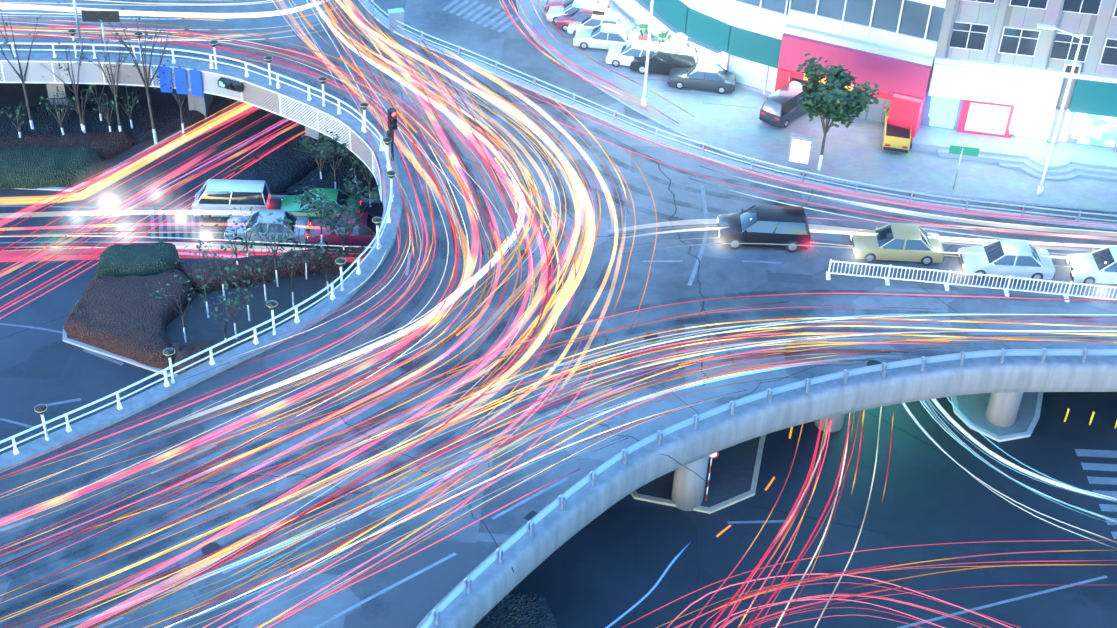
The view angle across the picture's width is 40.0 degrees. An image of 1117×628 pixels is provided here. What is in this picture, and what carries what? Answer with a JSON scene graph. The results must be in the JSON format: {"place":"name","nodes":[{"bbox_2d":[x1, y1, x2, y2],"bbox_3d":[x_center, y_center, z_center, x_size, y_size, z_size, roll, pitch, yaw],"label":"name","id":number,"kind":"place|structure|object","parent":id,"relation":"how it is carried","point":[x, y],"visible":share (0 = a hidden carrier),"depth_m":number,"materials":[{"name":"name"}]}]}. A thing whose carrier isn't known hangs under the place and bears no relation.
{"place":"outdoors","nodes":[
{"label":"outdoors","id":0,"kind":"place"},
{"bbox_2d":[0,102,383,454],"bbox_3d":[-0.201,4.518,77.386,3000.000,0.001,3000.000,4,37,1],"label":"ground","id":1,"kind":"structure","parent":0,"point":[38,366],"depth_m":86.63,"materials":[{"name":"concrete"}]},
{"bbox_2d":[0,83,241,191],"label":"island kerb","id":2,"kind":"structure","parent":1,"relation":"on","point":[12,94],"depth_m":99.53,"materials":[{"name":"concrete"}]},
{"bbox_2d":[0,102,25,137],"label":"island tree","id":3,"kind":"object","parent":2,"relation":"on","point":[17,117],"visible":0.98,"depth_m":93.04,"materials":[{"name":"green plant"}]},
{"bbox_2d":[0,2,59,128],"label":"island tree","id":4,"kind":"object","parent":2,"relation":"on","point":[20,75],"visible":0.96,"depth_m":92.75,"materials":[{"name":"brown plant"}]},
{"bbox_2d":[0,145,103,188],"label":"green hedge","id":5,"kind":"object","parent":2,"relation":"on","point":[32,167],"visible":0.94,"depth_m":91.31,"materials":[{"name":"green plant"}]},
{"bbox_2d":[39,87,77,134],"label":"island tree","id":6,"kind":"object","parent":2,"relation":"on","point":[60,120],"visible":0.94,"depth_m":93.80,"materials":[{"name":"green plant"}]},
{"bbox_2d":[41,32,104,130],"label":"island tree","id":7,"kind":"object","parent":2,"relation":"on","point":[75,91],"visible":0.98,"depth_m":92.98,"materials":[{"name":"brown plant"}]},
{"bbox_2d":[63,81,95,132],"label":"island tree","id":8,"kind":"object","parent":2,"relation":"on","point":[82,117],"visible":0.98,"depth_m":94.05,"materials":[{"name":"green plant"}]},
{"bbox_2d":[0,104,188,159],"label":"hedge","id":9,"kind":"object","parent":2,"relation":"on","point":[45,121],"depth_m":95.63,"materials":[{"name":"plant"}]},
{"bbox_2d":[44,86,144,105],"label":"island fences","id":10,"kind":"object","parent":2,"relation":"on","point":[86,98],"visible":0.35,"depth_m":98.12,"materials":[{"name":"grey metal"}]},
{"bbox_2d":[87,84,104,120],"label":"island tree","id":11,"kind":"object","parent":2,"relation":"on","point":[100,114],"visible":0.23,"depth_m":95.31,"materials":[{"name":"green plant"}]},
{"bbox_2d":[91,94,119,131],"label":"island tree","id":12,"kind":"object","parent":2,"relation":"on","point":[108,119],"visible":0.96,"depth_m":94.27,"materials":[{"name":"green plant"}]},
{"bbox_2d":[76,24,139,131],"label":"island tree","id":13,"kind":"object","parent":2,"relation":"on","point":[114,90],"visible":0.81,"depth_m":92.91,"materials":[{"name":"brown plant"}]},
{"bbox_2d":[109,85,140,127],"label":"island tree","id":14,"kind":"object","parent":2,"relation":"on","point":[131,107],"visible":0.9,"depth_m":94.86,"materials":[{"name":"green plant"}]},
{"bbox_2d":[97,7,192,143],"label":"island tree","id":15,"kind":"object","parent":2,"relation":"on","point":[146,83],"visible":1,"depth_m":92.25,"materials":[{"name":"brown plant"}]},
{"bbox_2d":[150,61,198,138],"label":"island tree","id":16,"kind":"object","parent":2,"relation":"on","point":[181,113],"visible":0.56,"depth_m":94.64,"materials":[{"name":"brown plant"}]},
{"bbox_2d":[147,95,237,135],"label":"dark hedge","id":17,"kind":"object","parent":2,"relation":"on","point":[193,117],"visible":0.31,"depth_m":97.44,"materials":[{"name":"plant"}]},
{"bbox_2d":[0,205,298,427],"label":"road paint","id":18,"kind":"object","parent":1,"relation":"on","point":[184,213],"visible":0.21,"depth_m":87.85,"materials":[{"name":"white paint"}]},
{"bbox_2d":[46,83,325,139],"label":"ramp piers","id":19,"kind":"structure","parent":1,"relation":"on","point":[200,104],"depth_m":97.78,"materials":[{"name":"concrete"}]},
{"bbox_2d":[63,252,353,376],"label":"island kerb","id":20,"kind":"structure","parent":1,"relation":"on","point":[200,326],"depth_m":82.34,"materials":[{"name":"concrete"}]},
{"bbox_2d":[63,269,194,371],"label":"red hedge","id":21,"kind":"object","parent":20,"relation":"on","point":[129,316],"visible":0.85,"depth_m":80.23,"materials":[{"name":"brown plant"}]},
{"bbox_2d":[93,242,180,277],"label":"green hedge","id":22,"kind":"object","parent":20,"relation":"on","point":[142,259],"visible":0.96,"depth_m":83.87,"materials":[{"name":"green plant"}]},
{"bbox_2d":[145,275,207,342],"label":"island tree","id":23,"kind":"object","parent":20,"relation":"on","point":[189,299],"visible":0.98,"depth_m":78.22,"materials":[{"name":"green plant"}]},
{"bbox_2d":[175,240,229,317],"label":"island tree","id":24,"kind":"object","parent":20,"relation":"on","point":[203,269],"visible":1,"depth_m":79.98,"materials":[{"name":"green plant"}]},
{"bbox_2d":[170,338,253,373],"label":"red hedge","id":25,"kind":"object","parent":20,"relation":"on","point":[183,351],"visible":0.17,"depth_m":78.17,"materials":[{"name":"brown plant"}]},
{"bbox_2d":[189,237,246,300],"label":"island tree","id":26,"kind":"object","parent":20,"relation":"on","point":[214,254],"visible":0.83,"depth_m":81.74,"materials":[{"name":"green plant"}]},
{"bbox_2d":[190,281,249,342],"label":"island tree","id":27,"kind":"object","parent":20,"relation":"on","point":[224,326],"visible":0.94,"depth_m":77.77,"materials":[{"name":"green plant"}]},
{"bbox_2d":[206,266,253,338],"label":"island tree","id":28,"kind":"object","parent":20,"relation":"on","point":[233,315],"visible":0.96,"depth_m":78.70,"materials":[{"name":"green plant"}]},
{"bbox_2d":[201,218,262,264],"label":"island tree","id":29,"kind":"object","parent":20,"relation":"on","point":[236,254],"visible":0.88,"depth_m":83.39,"materials":[{"name":"green plant"}]},
{"bbox_2d":[214,200,268,256],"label":"island tree","id":30,"kind":"object","parent":20,"relation":"on","point":[245,221],"visible":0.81,"depth_m":83.96,"materials":[{"name":"green plant"}]},
{"bbox_2d":[213,260,275,320],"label":"island tree","id":31,"kind":"object","parent":20,"relation":"on","point":[246,267],"visible":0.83,"depth_m":79.92,"materials":[{"name":"green plant"}]},
{"bbox_2d":[231,229,292,300],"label":"island tree","id":32,"kind":"object","parent":20,"relation":"on","point":[259,260],"visible":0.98,"depth_m":81.44,"materials":[{"name":"green plant"}]},
{"bbox_2d":[248,206,295,286],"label":"island tree","id":33,"kind":"object","parent":20,"relation":"on","point":[280,239],"visible":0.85,"depth_m":82.39,"materials":[{"name":"green plant"}]},
{"bbox_2d":[180,244,372,293],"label":"red hedge","id":34,"kind":"object","parent":20,"relation":"on","point":[351,255],"visible":0.42,"depth_m":84.50,"materials":[{"name":"red plant"}]},
{"bbox_2d":[266,232,313,306],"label":"island tree","id":35,"kind":"object","parent":20,"relation":"on","point":[291,274],"visible":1,"depth_m":80.82,"materials":[{"name":"green plant"}]},
{"bbox_2d":[277,214,329,279],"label":"island tree","id":36,"kind":"object","parent":20,"relation":"on","point":[311,245],"visible":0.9,"depth_m":83.56,"materials":[{"name":"green plant"}]},
{"bbox_2d":[303,235,351,295],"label":"island tree","id":37,"kind":"object","parent":20,"relation":"on","point":[323,250],"visible":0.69,"depth_m":82.55,"materials":[{"name":"green plant"}]},
{"bbox_2d":[319,201,363,249],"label":"leafy tree","id":38,"kind":"object","parent":20,"relation":"on","point":[332,225],"visible":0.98,"depth_m":84.43,"materials":[{"name":"green plant"}]},
{"bbox_2d":[191,179,271,219],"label":"white van","id":39,"kind":"object","parent":1,"relation":"on","point":[217,197],"visible":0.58,"depth_m":88.73,"materials":[{"name":"white paint"}]},
{"bbox_2d":[223,209,309,246],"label":"silver car","id":40,"kind":"object","parent":1,"relation":"on","point":[297,221],"visible":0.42,"depth_m":87.09,"materials":[{"name":"grey paint"}]},
{"bbox_2d":[293,178,342,247],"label":"leafy tree","id":41,"kind":"object","parent":1,"relation":"on","point":[307,199],"visible":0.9,"depth_m":84.71,"materials":[{"name":"green plant"}]},
{"bbox_2d":[279,188,361,220],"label":"car","id":42,"kind":"object","parent":1,"relation":"on","point":[289,205],"visible":0.4,"depth_m":89.13,"materials":[{"name":"green paint"}]},
{"bbox_2d":[270,174,380,202],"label":"island kerb","id":43,"kind":"structure","parent":1,"relation":"on","point":[277,196],"depth_m":91.38,"materials":[{"name":"concrete"}]},
{"bbox_2d":[220,135,352,193],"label":"dark hedge","id":44,"kind":"object","parent":43,"relation":"on","point":[282,169],"visible":0.38,"depth_m":92.84,"materials":[{"name":"green plant"}]},
{"bbox_2d":[294,133,339,178],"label":"leafy tree","id":45,"kind":"object","parent":43,"relation":"on","point":[305,142],"visible":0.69,"depth_m":90.62,"materials":[{"name":"green plant"}]},
{"bbox_2d":[285,156,380,198],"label":"dark hedge","id":46,"kind":"object","parent":43,"relation":"on","point":[343,171],"visible":0.31,"depth_m":92.03,"materials":[{"name":"green plant"}]},
{"bbox_2d":[314,131,351,188],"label":"leafy tree","id":47,"kind":"object","parent":43,"relation":"on","point":[324,148],"visible":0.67,"depth_m":89.37,"materials":[{"name":"green plant"}]},
{"bbox_2d":[332,135,356,182],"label":"leafy tree","id":48,"kind":"object","parent":43,"relation":"on","point":[350,152],"visible":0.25,"depth_m":89.75,"materials":[{"name":"green plant"}]},
{"bbox_2d":[347,155,373,206],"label":"leafy tree","id":49,"kind":"object","parent":43,"relation":"on","point":[356,162],"visible":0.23,"depth_m":89.04,"materials":[{"name":"green plant"}]},
{"bbox_2d":[307,211,380,247],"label":"red car","id":50,"kind":"object","parent":1,"relation":"on","point":[365,234],"visible":0.5,"depth_m":87.13,"materials":[{"name":"red paint"}]},
{"bbox_2d":[335,175,382,221],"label":"leafy tree","id":51,"kind":"object","parent":1,"relation":"on","point":[350,189],"visible":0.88,"depth_m":86.29,"materials":[{"name":"green plant"}]},
{"bbox_2d":[35,175,864,582],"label":"manholes","id":52,"kind":"object","parent":1,"relation":"on","point":[849,469],"visible":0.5,"depth_m":74.24,"materials":[{"name":"grey metal"}]},
{"bbox_2d":[0,0,1116,627],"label":"elevated road","id":53,"kind":"structure","parent":0,"point":[724,272],"depth_m":74.29,"materials":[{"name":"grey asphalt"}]},
{"bbox_2d":[72,0,119,56],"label":"road sign","id":54,"kind":"object","parent":53,"relation":"on","point":[91,16],"visible":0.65,"depth_m":91.91,"materials":[{"name":"grey metal"}]},
{"bbox_2d":[0,52,401,472],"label":"deck fascia","id":55,"kind":"structure","parent":53,"relation":"on","point":[140,402],"depth_m":74.67,"materials":[{"name":"concrete"}]},
{"bbox_2d":[0,62,381,185],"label":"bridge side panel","id":56,"kind":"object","parent":55,"relation":"attached to","point":[219,91],"depth_m":93.02,"materials":[{"name":"grey concrete"}]},
{"bbox_2d":[0,60,381,201],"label":"ramp lattice screen","id":57,"kind":"object","parent":55,"relation":"attached to","point":[241,96],"visible":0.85,"depth_m":92.83,"materials":[{"name":"white metal"}]},
{"bbox_2d":[0,42,393,454],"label":"white rail","id":58,"kind":"object","parent":55,"relation":"on","point":[209,349],"visible":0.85,"depth_m":75.45,"materials":[{"name":"metal"}]},
{"bbox_2d":[158,65,243,96],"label":"road sign","id":59,"kind":"object","parent":55,"relation":"attached to","point":[195,81],"visible":0.98,"depth_m":93.08,"materials":[{"name":"blue metal"}]},
{"bbox_2d":[34,29,395,440],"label":"lamps","id":60,"kind":"object","parent":55,"relation":"on","point":[40,409],"visible":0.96,"depth_m":78.22,"materials":[{"name":"white metal"}]},
{"bbox_2d":[387,108,397,160],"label":"traffic light","id":61,"kind":"object","parent":55,"relation":"on","point":[392,118],"visible":1,"depth_m":83.72,"materials":[{"name":"black metal"}]},
{"bbox_2d":[373,0,404,31],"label":"utility box","id":62,"kind":"object","parent":53,"relation":"on","point":[395,15],"visible":0.85,"depth_m":97.85,"materials":[{"name":"white metal"}]},
{"bbox_2d":[442,0,518,31],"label":"zebra crossing","id":63,"kind":"object","parent":53,"relation":"on","point":[481,14],"visible":0.95,"depth_m":100.84,"materials":[{"name":"paint"}]},
{"bbox_2d":[0,185,1028,627],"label":"lane markings","id":64,"kind":"object","parent":53,"relation":"on","point":[528,497],"visible":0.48,"depth_m":64.98,"materials":[{"name":"paint"}]},
{"bbox_2d":[167,155,900,571],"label":"road cracks","id":65,"kind":"object","parent":53,"relation":"on","point":[553,405],"visible":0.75,"depth_m":70.61,"materials":[{"name":"black asphalt"}]},
{"bbox_2d":[201,200,881,555],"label":"manhole covers","id":66,"kind":"object","parent":53,"relation":"on","point":[209,548],"visible":0.54,"depth_m":71.39,"materials":[{"name":"grey metal"}]},
{"bbox_2d":[0,0,1116,627],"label":"light trails","id":67,"kind":"object","parent":53,"relation":"on","point":[418,148],"visible":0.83,"depth_m":71.98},
{"bbox_2d":[358,0,1116,230],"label":"guardrail","id":68,"kind":"object","parent":53,"relation":"on","point":[367,5],"visible":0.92,"depth_m":87.28,"materials":[{"name":"concrete"},{"name":"galvanised steel"},{"name":"white paint"}]},
{"bbox_2d":[716,204,810,252],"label":"black suv","id":69,"kind":"object","parent":53,"relation":"on","point":[771,224],"visible":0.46,"depth_m":79.75,"materials":[{"name":"black paint"}]},
{"bbox_2d":[416,355,1116,627],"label":"deck fascia","id":70,"kind":"structure","parent":53,"relation":"on","point":[495,582],"depth_m":69.94,"materials":[{"name":"concrete"}]},
{"bbox_2d":[421,348,1116,627],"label":"guardrail","id":71,"kind":"object","parent":70,"relation":"on","point":[624,453],"visible":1,"depth_m":69.17,"materials":[{"name":"white paint"}]},
{"bbox_2d":[849,223,944,265],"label":"car","id":72,"kind":"object","parent":53,"relation":"on","point":[897,242],"visible":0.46,"depth_m":79.45,"materials":[{"name":"beige paint"}]},
{"bbox_2d":[826,259,1116,301],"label":"median fence","id":73,"kind":"object","parent":53,"relation":"on","point":[947,284],"visible":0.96,"depth_m":77.79,"materials":[{"name":"white metal"}]},
{"bbox_2d":[957,239,1054,281],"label":"silver sedan","id":74,"kind":"object","parent":53,"relation":"on","point":[1015,258],"visible":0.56,"depth_m":78.65,"materials":[{"name":"grey paint"}]},
{"bbox_2d":[1064,246,1116,285],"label":"white car","id":75,"kind":"object","parent":53,"relation":"on","point":[1101,267],"visible":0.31,"depth_m":78.67,"materials":[{"name":"white paint"}]},
{"bbox_2d":[511,392,1116,627],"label":"underpass road","id":76,"kind":"structure","parent":0,"point":[607,567],"depth_m":70.60,"materials":[{"name":"grey asphalt"}]},
{"bbox_2d":[473,591,557,627],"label":"hedge","id":77,"kind":"object","parent":76,"relation":"on","point":[512,609],"visible":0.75,"depth_m":64.85,"materials":[{"name":"plant"}]},
{"bbox_2d":[630,435,765,513],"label":"pillar base island","id":78,"kind":"structure","parent":76,"relation":"on","point":[734,474],"depth_m":73.09,"materials":[{"name":"concrete"}]},
{"bbox_2d":[705,452,718,500],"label":"street lamp","id":79,"kind":"object","parent":78,"relation":"on","point":[714,455],"visible":0.75,"depth_m":70.58,"materials":[{"name":"white metal"}]},
{"bbox_2d":[671,392,1023,510],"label":"bridge pillars","id":80,"kind":"structure","parent":76,"relation":"on","point":[688,488],"depth_m":71.64,"materials":[{"name":"concrete"}]},
{"bbox_2d":[727,449,1116,627],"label":"road paint","id":81,"kind":"object","parent":76,"relation":"on","point":[1101,467],"visible":0.88,"depth_m":73.17,"materials":[{"name":"paint"}]},
{"bbox_2d":[951,392,1042,441],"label":"pillar base island","id":82,"kind":"structure","parent":76,"relation":"on","point":[972,408],"depth_m":77.90,"materials":[{"name":"concrete"}]},
{"bbox_2d":[1064,406,1116,428],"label":"lane markings","id":83,"kind":"object","parent":76,"relation":"on","point":[1091,418],"visible":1,"depth_m":77.52,"materials":[{"name":"yellow paint"}]},
{"bbox_2d":[516,0,1116,211],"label":"pavement","id":84,"kind":"structure","parent":0,"point":[853,151],"depth_m":88.87,"materials":[{"name":"grey concrete"}]},
{"bbox_2d":[545,0,609,23],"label":"parked car","id":85,"kind":"object","parent":84,"relation":"on","point":[553,13],"visible":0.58,"depth_m":99.57,"materials":[{"name":"grey paint"}]},
{"bbox_2d":[545,0,609,11],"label":"parked car","id":86,"kind":"object","parent":84,"relation":"on","point":[601,3],"visible":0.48,"depth_m":100.62,"materials":[{"name":"red paint"}]},
{"bbox_2d":[555,5,609,31],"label":"parked car","id":87,"kind":"object","parent":84,"relation":"on","point":[583,13],"visible":0.5,"depth_m":98.68,"materials":[{"name":"red paint"}]},
{"bbox_2d":[566,11,625,34],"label":"parked car","id":88,"kind":"object","parent":84,"relation":"on","point":[592,21],"visible":0.42,"depth_m":98.01,"materials":[{"name":"white paint"}]},
{"bbox_2d":[572,23,638,49],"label":"parked car","id":89,"kind":"object","parent":84,"relation":"on","point":[604,36],"visible":0.79,"depth_m":96.80,"materials":[{"name":"white paint"}]},
{"bbox_2d":[605,40,658,66],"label":"parked car","id":90,"kind":"object","parent":84,"relation":"on","point":[625,53],"visible":0.6,"depth_m":95.10,"materials":[{"name":"white paint"}]},
{"bbox_2d":[631,19,654,40],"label":"potted palm","id":91,"kind":"object","parent":84,"relation":"on","point":[643,30],"visible":0.71,"depth_m":97.50,"materials":[{"name":"green plant"}]},
{"bbox_2d":[641,0,653,106],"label":"street lamp","id":92,"kind":"object","parent":84,"relation":"on","point":[643,98],"visible":0.92,"depth_m":89.75,"materials":[{"name":"white metal"}]},
{"bbox_2d":[553,24,757,108],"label":"parking lines","id":93,"kind":"object","parent":84,"relation":"on","point":[665,80],"visible":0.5,"depth_m":93.23,"materials":[{"name":"paint"}]},
{"bbox_2d":[651,29,675,43],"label":"potted palm","id":94,"kind":"object","parent":84,"relation":"on","point":[662,36],"visible":0.42,"depth_m":96.36,"materials":[{"name":"green plant"}]},
{"bbox_2d":[630,42,698,74],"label":"parked car","id":95,"kind":"object","parent":84,"relation":"on","point":[664,58],"visible":0.6,"depth_m":94.25,"materials":[{"name":"black paint"}]},
{"bbox_2d":[667,62,735,93],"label":"parked car","id":96,"kind":"object","parent":84,"relation":"on","point":[718,78],"visible":0.96,"depth_m":93.10,"materials":[{"name":"grey paint"}]},
{"bbox_2d":[759,80,807,127],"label":"minivan","id":97,"kind":"object","parent":84,"relation":"on","point":[780,108],"visible":0.71,"depth_m":89.93,"materials":[{"name":"grey paint"}]},
{"bbox_2d":[786,133,814,170],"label":"signboard","id":98,"kind":"object","parent":84,"relation":"on","point":[800,150],"visible":0.98,"depth_m":85.98},
{"bbox_2d":[796,52,879,170],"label":"pavement tree","id":99,"kind":"object","parent":84,"relation":"on","point":[835,100],"visible":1,"depth_m":83.13,"materials":[{"name":"green plant"}]},
{"bbox_2d":[610,0,1116,180],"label":"buildings","id":100,"kind":"structure","parent":84,"relation":"on","point":[987,75],"depth_m":88.16,"materials":[{"name":"tile"}]},
{"bbox_2d":[632,0,1086,138],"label":"facade fittings","id":101,"kind":"object","parent":100,"relation":"attached to","point":[1077,130],"visible":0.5,"depth_m":88.41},
{"bbox_2d":[882,106,910,152],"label":"truck","id":102,"kind":"object","parent":84,"relation":"on","point":[896,139],"visible":0.56,"depth_m":88.11,"materials":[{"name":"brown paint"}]},
{"bbox_2d":[948,145,979,188],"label":"street name sign","id":103,"kind":"object","parent":84,"relation":"on","point":[962,150],"visible":1,"depth_m":84.19,"materials":[{"name":"green metal"}]},
{"bbox_2d":[1016,143,1081,180],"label":"round steps","id":104,"kind":"structure","parent":84,"relation":"on","point":[1061,167],"depth_m":87.51,"materials":[{"name":"concrete"}]},
{"bbox_2d":[1036,24,1083,195],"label":"street lamp","id":105,"kind":"object","parent":84,"relation":"on","point":[1041,186],"visible":1,"depth_m":82.10,"materials":[{"name":"white metal"}]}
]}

